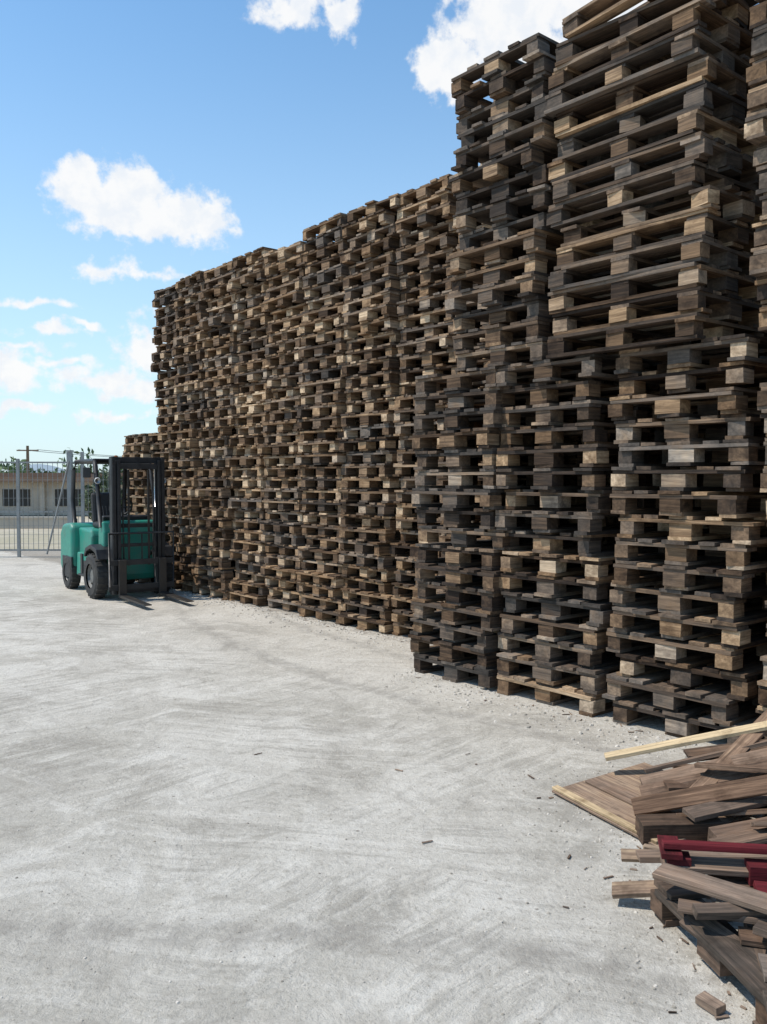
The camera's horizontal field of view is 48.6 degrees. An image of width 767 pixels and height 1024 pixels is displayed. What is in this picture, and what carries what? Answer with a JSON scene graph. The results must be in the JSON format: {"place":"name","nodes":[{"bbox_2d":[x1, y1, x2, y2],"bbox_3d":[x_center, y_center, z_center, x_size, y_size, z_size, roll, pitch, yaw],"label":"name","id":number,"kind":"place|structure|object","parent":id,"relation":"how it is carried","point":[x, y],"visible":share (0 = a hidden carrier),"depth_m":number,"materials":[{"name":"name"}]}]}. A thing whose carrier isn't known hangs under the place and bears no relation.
{"place":"outdoors","nodes":[
{"label":"outdoors","id":0,"kind":"place"},
{"bbox_2d":[0,517,66,527],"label":"boundary wall","id":1,"kind":"structure","parent":0,"point":[8,520],"depth_m":29.93,"materials":[{"name":"grey concrete"}]},
{"bbox_2d":[23,464,63,472],"bbox_3d":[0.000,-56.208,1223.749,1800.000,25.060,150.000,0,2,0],"label":"distant hills","id":2,"kind":"structure","parent":0,"point":[45,467],"depth_m":1191.42,"materials":[{"name":"blue"}]},
{"bbox_2d":[0,515,91,548],"bbox_3d":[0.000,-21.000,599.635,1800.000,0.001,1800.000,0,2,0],"label":"ground","id":3,"kind":"structure","parent":0,"point":[30,538],"depth_m":25.34,"materials":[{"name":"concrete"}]},
{"bbox_2d":[0,473,133,515],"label":"shed","id":4,"kind":"structure","parent":3,"relation":"on","point":[45,496],"depth_m":40.48,"materials":[{"name":"beige paint"}]},
{"bbox_2d":[16,446,121,472],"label":"utility pole","id":5,"kind":"object","parent":3,"relation":"on","point":[27,450],"visible":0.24,"depth_m":54.85,"materials":[{"name":"brown wood"}]},
{"bbox_2d":[0,447,153,472],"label":"distant trees","id":6,"kind":"object","parent":3,"relation":"on","point":[12,465],"visible":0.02,"depth_m":71.76,"materials":[{"name":"green plant"}]},
{"bbox_2d":[78,469,122,520],"bbox_3d":[-7.035,-0.118,21.654,1.219,2.042,1.564,-2,3,-42],"label":"olive tree","id":7,"kind":"object","parent":3,"relation":"on","point":[104,485],"visible":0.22,"depth_m":21.36,"materials":[{"name":"green plant"}]},
{"bbox_2d":[0,551,764,1023],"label":"concrete yard","id":8,"kind":"structure","parent":3,"relation":"on","point":[124,685],"depth_m":4.05,"materials":[{"name":"grey concrete"}]},
{"bbox_2d":[46,450,84,553],"bbox_3d":[-6.858,-0.161,18.305,0.817,2.335,0.135,0,2,0],"label":"gate post","id":9,"kind":"object","parent":8,"relation":"on","point":[69,457],"visible":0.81,"depth_m":18.25,"materials":[{"name":"metal"}]},
{"bbox_2d":[0,459,132,556],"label":"metal fence","id":10,"kind":"object","parent":8,"relation":"on","point":[18,516],"visible":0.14,"depth_m":18.59,"materials":[{"name":"metal"}]},
{"bbox_2d":[62,557,80,587],"bbox_3d":[-4.887,0.938,13.310,0.165,0.514,0.514,-2,3,-36],"label":"tyre","id":11,"kind":"object","parent":8,"relation":"on","point":[68,583],"visible":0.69,"depth_m":13.15,"materials":[{"name":"rubber"}]},
{"bbox_2d":[84,554,107,597],"bbox_3d":[-4.128,0.916,12.206,0.194,0.640,0.640,-2,3,-36],"label":"front tyre","id":12,"kind":"object","parent":8,"relation":"on","point":[91,591],"visible":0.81,"depth_m":12.00,"materials":[{"name":"rubber"}]},
{"bbox_2d":[87,564,92,587],"bbox_3d":[-4.170,0.918,12.176,0.038,0.358,0.358,-2,3,-36],"label":"front rim","id":13,"kind":"object","parent":12,"relation":"attached to","point":[90,575],"visible":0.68,"depth_m":12.27,"materials":[{"name":"paint"}]},
{"bbox_2d":[122,433,166,582],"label":"pallet stack","id":14,"kind":"object","parent":8,"relation":"on","point":[134,445],"visible":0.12,"depth_m":14.24,"materials":[{"name":"brown wood"}]},
{"bbox_2d":[148,563,172,592],"bbox_3d":[-3.359,0.895,12.764,0.194,0.640,0.640,-2,3,-36],"label":"front tyre","id":15,"kind":"object","parent":8,"relation":"on","point":[168,575],"visible":0.16,"depth_m":12.55,"materials":[{"name":"rubber"}]},
{"bbox_2d":[147,432,198,570],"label":"pallet stack","id":16,"kind":"object","parent":8,"relation":"on","point":[158,447],"visible":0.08,"depth_m":13.66,"materials":[{"name":"brown wood"}]},
{"bbox_2d":[150,285,201,432],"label":"pallet stack","id":17,"kind":"object","parent":16,"relation":"on","point":[166,331],"visible":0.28,"depth_m":13.62,"materials":[{"name":"brown wood"}]},
{"bbox_2d":[165,428,241,593],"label":"pallet stack","id":18,"kind":"object","parent":8,"relation":"on","point":[184,509],"visible":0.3,"depth_m":12.91,"materials":[{"name":"brown wood"}]},
{"bbox_2d":[172,270,232,430],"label":"pallet stack","id":19,"kind":"object","parent":18,"relation":"on","point":[190,375],"visible":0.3,"depth_m":12.88,"materials":[{"name":"brown wood"}]},
{"bbox_2d":[195,426,262,599],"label":"pallet stack","id":20,"kind":"object","parent":8,"relation":"on","point":[215,536],"visible":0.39,"depth_m":12.24,"materials":[{"name":"brown wood"}]},
{"bbox_2d":[196,260,265,427],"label":"pallet stack","id":21,"kind":"object","parent":20,"relation":"on","point":[222,338],"visible":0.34,"depth_m":12.18,"materials":[{"name":"brown wood"}]},
{"bbox_2d":[225,423,316,605],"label":"pallet stack","id":22,"kind":"object","parent":8,"relation":"on","point":[253,589],"visible":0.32,"depth_m":11.67,"materials":[{"name":"brown wood"}]},
{"bbox_2d":[228,247,301,425],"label":"pallet stack","id":23,"kind":"object","parent":22,"relation":"on","point":[252,277],"visible":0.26,"depth_m":11.56,"materials":[{"name":"brown wood"}]},
{"bbox_2d":[257,419,362,613],"bbox_3d":[-0.879,0.040,11.326,1.352,2.461,0.966,-2,3,-41],"label":"pallet stack","id":24,"kind":"object","parent":8,"relation":"on","point":[277,532],"visible":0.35,"depth_m":10.96,"materials":[{"name":"brown wood"}]},
{"bbox_2d":[263,241,363,421],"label":"pallet stack","id":25,"kind":"object","parent":24,"relation":"on","point":[285,367],"visible":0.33,"depth_m":10.82,"materials":[{"name":"brown wood"}]},
{"bbox_2d":[295,415,381,624],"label":"pallet stack","id":26,"kind":"object","parent":8,"relation":"on","point":[326,582],"visible":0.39,"depth_m":10.27,"materials":[{"name":"brown wood"}]},
{"bbox_2d":[296,212,382,417],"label":"pallet stack","id":27,"kind":"object","parent":26,"relation":"on","point":[327,280],"visible":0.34,"depth_m":10.13,"materials":[{"name":"brown wood"}]},
{"bbox_2d":[338,410,419,633],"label":"pallet stack","id":28,"kind":"object","parent":8,"relation":"on","point":[378,531],"visible":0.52,"depth_m":9.59,"materials":[{"name":"brown wood"}]},
{"bbox_2d":[341,193,436,413],"bbox_3d":[0.282,-2.291,9.876,1.378,2.316,0.951,-2,3,-40],"label":"pallet stack","id":29,"kind":"object","parent":28,"relation":"on","point":[378,325],"visible":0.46,"depth_m":9.48,"materials":[{"name":"brown wood"}]},
{"bbox_2d":[390,408,450,635],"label":"pallet stack","id":30,"kind":"object","parent":8,"relation":"on","point":[404,573],"visible":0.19,"depth_m":9.14,"materials":[{"name":"brown wood"}]},
{"bbox_2d":[392,174,483,409],"bbox_3d":[0.874,-2.267,9.250,1.357,2.316,0.952,-2,3,-40],"label":"pallet stack","id":31,"kind":"object","parent":30,"relation":"on","point":[431,212],"visible":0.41,"depth_m":8.89,"materials":[{"name":"brown wood"}]},
{"bbox_2d":[171,589,746,1019],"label":"wood chips","id":32,"kind":"object","parent":8,"relation":"on","point":[728,992],"visible":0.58,"depth_m":3.67,"materials":[{"name":"brown wood"}]},
{"bbox_2d":[435,403,491,602],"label":"pallet stack","id":33,"kind":"object","parent":8,"relation":"on","point":[442,479],"visible":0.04,"depth_m":8.47,"materials":[{"name":"brown wood"}]},
{"bbox_2d":[452,163,516,388],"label":"pallet stack","id":34,"kind":"object","parent":33,"relation":"on","point":[478,346],"visible":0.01,"depth_m":8.32,"materials":[{"name":"brown wood"}]},
{"bbox_2d":[408,366,575,687],"bbox_3d":[1.036,0.113,7.502,1.317,2.609,1.112,-2,3,-40],"label":"pallet stack","id":35,"kind":"object","parent":8,"relation":"on","point":[461,637],"visible":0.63,"depth_m":7.13,"materials":[{"name":"brown wood"}]},
{"bbox_2d":[521,424,564,520],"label":"pallet stack","id":36,"kind":"object","parent":8,"relation":"on","point":[524,483],"depth_m":8.19,"materials":[{"name":"brown wood"}]},
{"bbox_2d":[602,141,652,374],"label":"pallet stack","id":37,"kind":"object","parent":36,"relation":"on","point":[637,339],"depth_m":7.49,"materials":[{"name":"brown wood"}]},
{"bbox_2d":[515,397,608,654],"bbox_3d":[1.852,0.169,7.933,1.429,2.463,0.962,-2,3,-38],"label":"pallet stack","id":38,"kind":"object","parent":8,"relation":"on","point":[572,479],"visible":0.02,"depth_m":7.26,"materials":[{"name":"brown wood"}]},
{"bbox_2d":[495,353,661,716],"bbox_3d":[1.671,0.140,6.827,1.349,2.606,1.122,-2,3,-40],"label":"pallet stack","id":39,"kind":"object","parent":8,"relation":"on","point":[570,588],"visible":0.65,"depth_m":6.43,"materials":[{"name":"brown wood"}]},
{"bbox_2d":[445,32,612,372],"bbox_3d":[1.330,-2.391,7.090,1.342,2.442,1.072,-2,3,-41],"label":"pallet stack","id":40,"kind":"object","parent":39,"relation":"on","point":[508,139],"visible":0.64,"depth_m":6.70,"materials":[{"name":"brown wood"}]},
{"bbox_2d":[602,381,694,654],"bbox_3d":[2.652,0.111,7.553,1.415,2.607,1.077,-2,3,-40],"label":"pallet stack","id":41,"kind":"object","parent":8,"relation":"on","point":[653,459],"visible":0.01,"depth_m":7.18,"materials":[{"name":"brown wood"}]},
{"bbox_2d":[656,128,766,362],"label":"pallet stack","id":42,"kind":"object","parent":41,"relation":"on","point":[736,177],"depth_m":6.75,"materials":[{"name":"brown wood"}]},
{"bbox_2d":[552,709,766,1023],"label":"scrap wood pile","id":43,"kind":"object","parent":8,"relation":"on","point":[680,818],"visible":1,"depth_m":3.85,"materials":[{"name":"brown wood"}]},
{"bbox_2d":[602,333,766,743],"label":"pallet stack","id":44,"kind":"object","parent":8,"relation":"on","point":[685,663],"visible":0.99,"depth_m":5.62,"materials":[{"name":"brown wood"}]},
{"bbox_2d":[544,0,763,365],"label":"pallet stack","id":45,"kind":"object","parent":44,"relation":"on","point":[647,265],"visible":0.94,"depth_m":5.77,"materials":[{"name":"brown wood"}]},
{"bbox_2d":[562,0,757,38],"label":"tilted pallet","id":46,"kind":"object","parent":45,"relation":"on","point":[592,14],"visible":0.2,"depth_m":5.99,"materials":[{"name":"brown wood"}]},
{"bbox_2d":[756,382,766,738],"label":"pallet stack","id":47,"kind":"object","parent":8,"relation":"on","point":[761,708],"visible":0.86,"depth_m":5.05,"materials":[{"name":"brown wood"}]},
{"bbox_2d":[744,0,766,332],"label":"pallet stack","id":48,"kind":"object","parent":47,"relation":"on","point":[755,129],"visible":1,"depth_m":5.07,"materials":[{"name":"brown wood"}]},
{"bbox_2d":[92,459,101,527],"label":"guard front pillar","id":49,"kind":"structure","parent":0,"point":[97,491],"depth_m":12.21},
{"bbox_2d":[95,458,145,463],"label":"guard front beam","id":50,"kind":"structure","parent":49,"relation":"attached to","point":[102,460],"depth_m":12.47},
{"bbox_2d":[77,552,153,579],"bbox_3d":[-4.008,0.792,12.845,0.912,0.359,1.170,-2,3,-36],"label":"floor frame","id":51,"kind":"object","parent":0,"point":[141,571],"visible":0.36,"depth_m":12.48,"materials":[{"name":"teal paint"}]},
{"bbox_2d":[80,553,83,572],"bbox_3d":[-4.538,0.789,12.791,0.029,0.330,0.097,-2,3,-36],"label":"step panel","id":52,"kind":"object","parent":51,"relation":"attached to","point":[81,564],"visible":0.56,"depth_m":12.77,"materials":[{"name":"black metal"}]},
{"bbox_2d":[79,527,98,551],"bbox_3d":[-4.263,0.474,13.184,0.776,0.484,0.790,-2,3,-36],"label":"engine hood","id":53,"kind":"object","parent":51,"relation":"on","point":[88,536],"visible":0.2,"depth_m":12.83,"materials":[{"name":"teal paint"}]},
{"bbox_2d":[71,462,76,522],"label":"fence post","id":54,"kind":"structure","parent":53,"relation":"on","point":[73,483],"depth_m":13.24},
{"bbox_2d":[74,458,94,463],"bbox_3d":[-4.491,-0.764,12.790,0.066,0.066,0.931,-2,3,-36],"label":"guard side rail","id":55,"kind":"object","parent":54,"relation":"attached to","point":[81,461],"visible":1,"depth_m":12.80,"materials":[{"name":"black metal"}]},
{"bbox_2d":[61,522,92,565],"bbox_3d":[-4.581,0.561,13.626,1.009,0.820,0.639,-2,3,-36],"label":"counterweight","id":56,"kind":"object","parent":53,"relation":"attached to","point":[70,539],"visible":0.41,"depth_m":13.16,"materials":[{"name":"teal paint"}]},
{"bbox_2d":[62,555,72,577],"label":"wheel arch","id":57,"kind":"structure","parent":56,"relation":"attached to","point":[66,571],"depth_m":13.24,"materials":[{"name":"black metal"}]},
{"bbox_2d":[93,521,97,527],"bbox_3d":[-4.200,0.196,13.087,0.446,0.097,0.446,-2,3,-36],"label":"seat base","id":58,"kind":"object","parent":53,"relation":"on","point":[95,524],"visible":0.24,"depth_m":13.01,"materials":[{"name":"leather"}]},
{"bbox_2d":[91,493,109,521],"bbox_3d":[-4.337,-0.063,13.265,0.446,0.485,0.097,-2,-6,-36],"label":"seat back","id":59,"kind":"object","parent":58,"relation":"on","point":[105,501],"visible":0.49,"depth_m":13.18,"materials":[{"name":"leather"}]},
{"bbox_2d":[84,544,107,559],"bbox_3d":[-4.101,0.560,12.188,0.213,0.194,0.654,-2,3,-36],"label":"front fender","id":60,"kind":"object","parent":51,"relation":"on","point":[100,551],"visible":0.95,"depth_m":12.00,"materials":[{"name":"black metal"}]},
{"bbox_2d":[99,520,153,562],"bbox_3d":[-3.738,0.433,12.459,0.815,0.621,0.252,-2,3,-36],"label":"cowl","id":61,"kind":"object","parent":51,"relation":"on","point":[104,531],"visible":0.3,"depth_m":12.37,"materials":[{"name":"teal paint"}]},
{"bbox_2d":[102,515,147,520],"bbox_3d":[-3.811,0.175,12.550,0.698,0.258,0.113,-2,3,-36],"label":"dashboard","id":62,"kind":"object","parent":61,"relation":"on","point":[132,517],"visible":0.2,"depth_m":12.56,"materials":[{"name":"black plastic"}]},
{"bbox_2d":[109,498,132,514],"bbox_3d":[-3.926,-0.071,12.700,0.357,0.284,0.232,-2,3,-36],"label":"steering wheel","id":63,"kind":"object","parent":62,"relation":"attached to","point":[131,505],"visible":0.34,"depth_m":12.76,"materials":[{"name":"black plastic"}]},
{"bbox_2d":[146,463,153,495],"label":"guard front pillar","id":64,"kind":"structure","parent":61,"relation":"on","point":[150,479],"depth_m":12.76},
{"bbox_3d":[-4.070,-0.445,12.058,0.107,0.104,0.068,-2,3,-36],"label":"headlight","id":65,"kind":"object","parent":64,"relation":"attached to","visible":0},
{"bbox_2d":[94,477,100,483],"bbox_3d":[-4.048,-0.444,12.027,0.097,0.095,0.007,-2,3,-36],"label":"headlight lens","id":66,"kind":"object","parent":65,"relation":"attached to","point":[97,480],"visible":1,"depth_m":12.02,"materials":[{"name":"clear glass"}]},
{"bbox_2d":[165,542,172,555],"bbox_3d":[-3.363,0.540,12.723,0.213,0.194,0.654,-2,3,-36],"label":"front fender","id":67,"kind":"object","parent":51,"relation":"on","point":[168,550],"visible":0.23,"depth_m":12.52,"materials":[{"name":"black metal"}]},
{"bbox_2d":[124,469,126,514],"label":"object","id":68,"kind":"structure","parent":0,"point":[125,488],"depth_m":13.72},
{"bbox_2d":[108,531,174,586],"bbox_3d":[-3.419,0.656,12.028,0.966,0.751,0.035,-2,3,-36],"label":"backrest frame","id":69,"kind":"object","parent":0,"point":[109,572],"visible":1,"depth_m":11.88,"materials":[{"name":"black metal"}]},
{"bbox_2d":[121,542,156,546],"bbox_3d":[-3.495,0.465,12.127,0.543,0.048,0.029,-2,3,-36],"label":"crossbar","id":70,"kind":"object","parent":69,"relation":"attached to","point":[137,544],"visible":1,"depth_m":12.10,"materials":[{"name":"black metal"}]},
{"bbox_2d":[108,581,173,590],"bbox_3d":[-3.423,1.050,12.049,0.951,0.078,0.029,-2,3,-36],"label":"carriage bar bottom","id":71,"kind":"object","parent":69,"relation":"attached to","point":[140,586],"visible":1,"depth_m":12.03,"materials":[{"name":"black metal"}]},
{"bbox_2d":[109,557,172,565],"bbox_3d":[-3.423,0.702,12.036,0.951,0.078,0.029,-2,3,-36],"label":"carriage bar top","id":72,"kind":"object","parent":69,"relation":"attached to","point":[140,561],"visible":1,"depth_m":12.02,"materials":[{"name":"black metal"}]},
{"bbox_2d":[118,560,151,605],"bbox_3d":[-3.357,0.947,11.460,0.107,0.524,0.989,-2,3,-36],"label":"fork","id":73,"kind":"object","parent":72,"relation":"attached to","point":[122,570],"visible":1,"depth_m":11.81,"materials":[{"name":"metal"}]},
{"bbox_2d":[159,558,193,601],"bbox_3d":[-2.887,0.934,11.801,0.107,0.524,0.990,-2,3,-36],"label":"fork","id":74,"kind":"object","parent":72,"relation":"attached to","point":[163,576],"visible":1,"depth_m":12.15,"materials":[{"name":"metal"}]},
{"bbox_2d":[141,534,142,558],"bbox_3d":[-3.418,0.479,12.021,0.016,0.369,0.014,-2,3,-36],"label":"backrest bar","id":75,"kind":"object","parent":69,"relation":"attached to","point":[141,546],"visible":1,"depth_m":12.02,"materials":[{"name":"black metal"}]},
{"bbox_2d":[154,533,155,557],"bbox_3d":[-3.262,0.474,12.135,0.016,0.369,0.014,-2,3,-36],"label":"backrest bar","id":76,"kind":"object","parent":69,"relation":"attached to","point":[155,543],"visible":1,"depth_m":12.13,"materials":[{"name":"black metal"}]},
{"bbox_2d":[154,469,154,506],"bbox_3d":[-3.324,-0.389,12.370,0.039,0.621,0.037,-2,3,-36],"label":"lift rod","id":77,"kind":"object","parent":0,"point":[154,487],"visible":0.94,"depth_m":12.35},
{"bbox_2d":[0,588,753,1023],"bbox_3d":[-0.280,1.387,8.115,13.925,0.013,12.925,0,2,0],"label":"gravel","id":78,"kind":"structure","parent":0,"point":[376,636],"depth_m":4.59,"materials":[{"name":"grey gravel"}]},
{"bbox_2d":[0,0,758,471],"label":"sky","id":79,"kind":"structure","parent":0,"point":[146,146],"materials":[{"name":"blue"}]},
{"label":"mirror arm","id":80,"kind":"object","parent":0,"visible":0},
{"bbox_2d":[83,468,90,477],"bbox_3d":[-4.274,-0.568,12.236,0.107,0.146,0.029,-1,2,-19],"label":"mirror","id":81,"kind":"object","parent":80,"relation":"attached to","point":[86,472],"visible":1,"depth_m":12.22,"materials":[{"name":"black plastic"}]},
{"label":"right outer mast flange","id":82,"kind":"object","parent":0,"visible":0},
{"bbox_2d":[109,456,113,594],"bbox_3d":[-3.816,0.192,11.914,0.014,1.940,0.107,-2,3,-36],"label":"mast web","id":83,"kind":"object","parent":82,"relation":"attached to","point":[111,513],"visible":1,"depth_m":11.90,"materials":[{"name":"black metal"}]},
{"bbox_2d":[112,456,116,594],"bbox_3d":[-3.760,0.193,11.879,0.048,1.940,0.018,-2,3,-36],"label":"mast flange","id":84,"kind":"object","parent":83,"relation":"attached to","point":[114,518],"visible":1,"depth_m":11.87,"materials":[{"name":"black metal"}]},
{"bbox_2d":[110,588,155,593],"bbox_3d":[-3.550,1.112,12.226,0.776,0.087,0.039,-2,3,-36],"label":"mast crossbar","id":85,"kind":"object","parent":83,"relation":"attached to","point":[141,590],"visible":0.31,"depth_m":12.24,"materials":[{"name":"black metal"}]},
{"bbox_2d":[154,507,155,581],"bbox_3d":[-3.324,0.503,12.403,0.068,1.164,0.065,-2,3,-36],"label":"lift cylinder","id":86,"kind":"object","parent":85,"relation":"on","point":[154,551],"visible":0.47,"depth_m":12.38,"materials":[{"name":"black metal"}]},
{"bbox_2d":[158,457,161,553],"bbox_3d":[-3.259,0.174,12.393,0.048,1.940,0.018,-2,3,-36],"label":"mast flange","id":87,"kind":"object","parent":85,"relation":"attached to","point":[161,530],"visible":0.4,"depth_m":12.40,"materials":[{"name":"black metal"}]},
{"bbox_3d":[-3.204,0.175,12.358,0.014,1.940,0.107,-2,3,-36],"label":"outer mast web","id":88,"kind":"object","parent":85,"relation":"attached to","visible":0},
{"bbox_2d":[161,457,164,557],"bbox_3d":[-3.187,0.177,12.294,0.048,1.940,0.018,-2,3,-36],"label":"mast flange","id":89,"kind":"object","parent":88,"relation":"attached to","point":[163,501],"visible":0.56,"depth_m":12.28,"materials":[{"name":"black metal"}]},
{"bbox_2d":[109,457,160,463],"bbox_3d":[-3.527,-0.739,12.124,0.776,0.087,0.039,-2,3,-36],"label":"mast crossbar","id":90,"kind":"object","parent":83,"relation":"attached to","point":[151,460],"visible":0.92,"depth_m":12.12,"materials":[{"name":"black metal"}]},
{"bbox_2d":[116,460,118,594],"bbox_3d":[-3.747,0.215,11.935,0.014,1.892,0.107,-2,3,-36],"label":"mast web","id":91,"kind":"object","parent":90,"relation":"attached to","point":[117,519],"visible":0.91,"depth_m":11.90,"materials":[{"name":"black metal"}]},
{"bbox_2d":[117,460,121,559],"bbox_3d":[-3.695,0.217,11.897,0.039,1.892,0.017,-2,3,-36],"label":"mast flange","id":92,"kind":"object","parent":91,"relation":"attached to","point":[119,508],"visible":0.81,"depth_m":11.88,"materials":[{"name":"black metal"}]},
{"bbox_2d":[155,469,157,590],"bbox_3d":[-3.296,0.200,12.338,0.039,1.892,0.017,-2,3,-36],"label":"mast flange","id":93,"kind":"object","parent":90,"relation":"attached to","point":[156,517],"visible":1,"depth_m":12.32,"materials":[{"name":"black metal"}]},
{"bbox_2d":[157,461,161,590],"bbox_3d":[-3.244,0.201,12.300,0.014,1.892,0.107,-2,3,-36],"label":"mast web","id":94,"kind":"object","parent":90,"relation":"attached to","point":[157,504],"visible":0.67,"depth_m":12.31,"materials":[{"name":"black metal"}]},
{"bbox_2d":[158,460,161,557],"bbox_3d":[-3.224,0.204,12.239,0.039,1.892,0.018,-2,3,-36],"label":"mast flange","id":95,"kind":"object","parent":94,"relation":"attached to","point":[159,502],"visible":0.87,"depth_m":12.22,"materials":[{"name":"black metal"}]},
{"bbox_2d":[120,463,156,468],"bbox_3d":[-3.484,-0.649,12.069,0.543,0.078,0.048,-2,3,-36],"label":"crossbar top","id":96,"kind":"object","parent":95,"relation":"attached to","point":[136,466],"visible":1,"depth_m":12.04,"materials":[{"name":"black metal"}]},
{"bbox_2d":[122,469,124,558],"bbox_3d":[-3.665,0.016,12.000,0.032,1.295,0.064,1,2,28],"label":"hydraulic hose","id":97,"kind":"object","parent":96,"relation":"attached to","point":[123,513],"visible":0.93,"depth_m":11.98,"materials":[{"name":"rubber"}]},
{"bbox_2d":[127,470,129,565],"bbox_3d":[-3.605,0.081,12.015,0.029,1.358,0.014,-2,3,-36],"label":"lift chain","id":98,"kind":"object","parent":96,"relation":"hanging from","point":[128,500],"visible":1,"depth_m":12.01,"materials":[{"name":"metal"}]},
{"bbox_2d":[147,470,149,557],"bbox_3d":[-3.369,0.075,12.186,0.029,1.358,0.014,-2,3,-36],"label":"lift chain","id":99,"kind":"object","parent":96,"relation":"hanging from","point":[148,500],"visible":1,"depth_m":12.18,"materials":[{"name":"metal"}]},
{"bbox_2d":[150,469,153,556],"bbox_3d":[-3.338,0.007,12.237,0.064,1.295,0.032,0,2,-10],"label":"hydraulic hose","id":100,"kind":"object","parent":96,"relation":"attached to","point":[153,512],"visible":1,"depth_m":12.23,"materials":[{"name":"rubber"}]},
{"bbox_2d":[155,557,159,581],"bbox_3d":[-3.248,0.870,12.214,0.049,0.446,0.048,-2,3,-36],"label":"carriage side","id":101,"kind":"object","parent":95,"relation":"attached to","point":[157,571],"visible":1,"depth_m":12.19,"materials":[{"name":"black metal"}]},
{"bbox_2d":[109,523,161,527],"bbox_3d":[-3.550,0.191,12.191,0.776,0.058,0.039,-2,3,-36],"label":"mast crossbar","id":102,"kind":"object","parent":83,"relation":"attached to","point":[132,525],"visible":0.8,"depth_m":12.18,"materials":[{"name":"black metal"}]}
]}

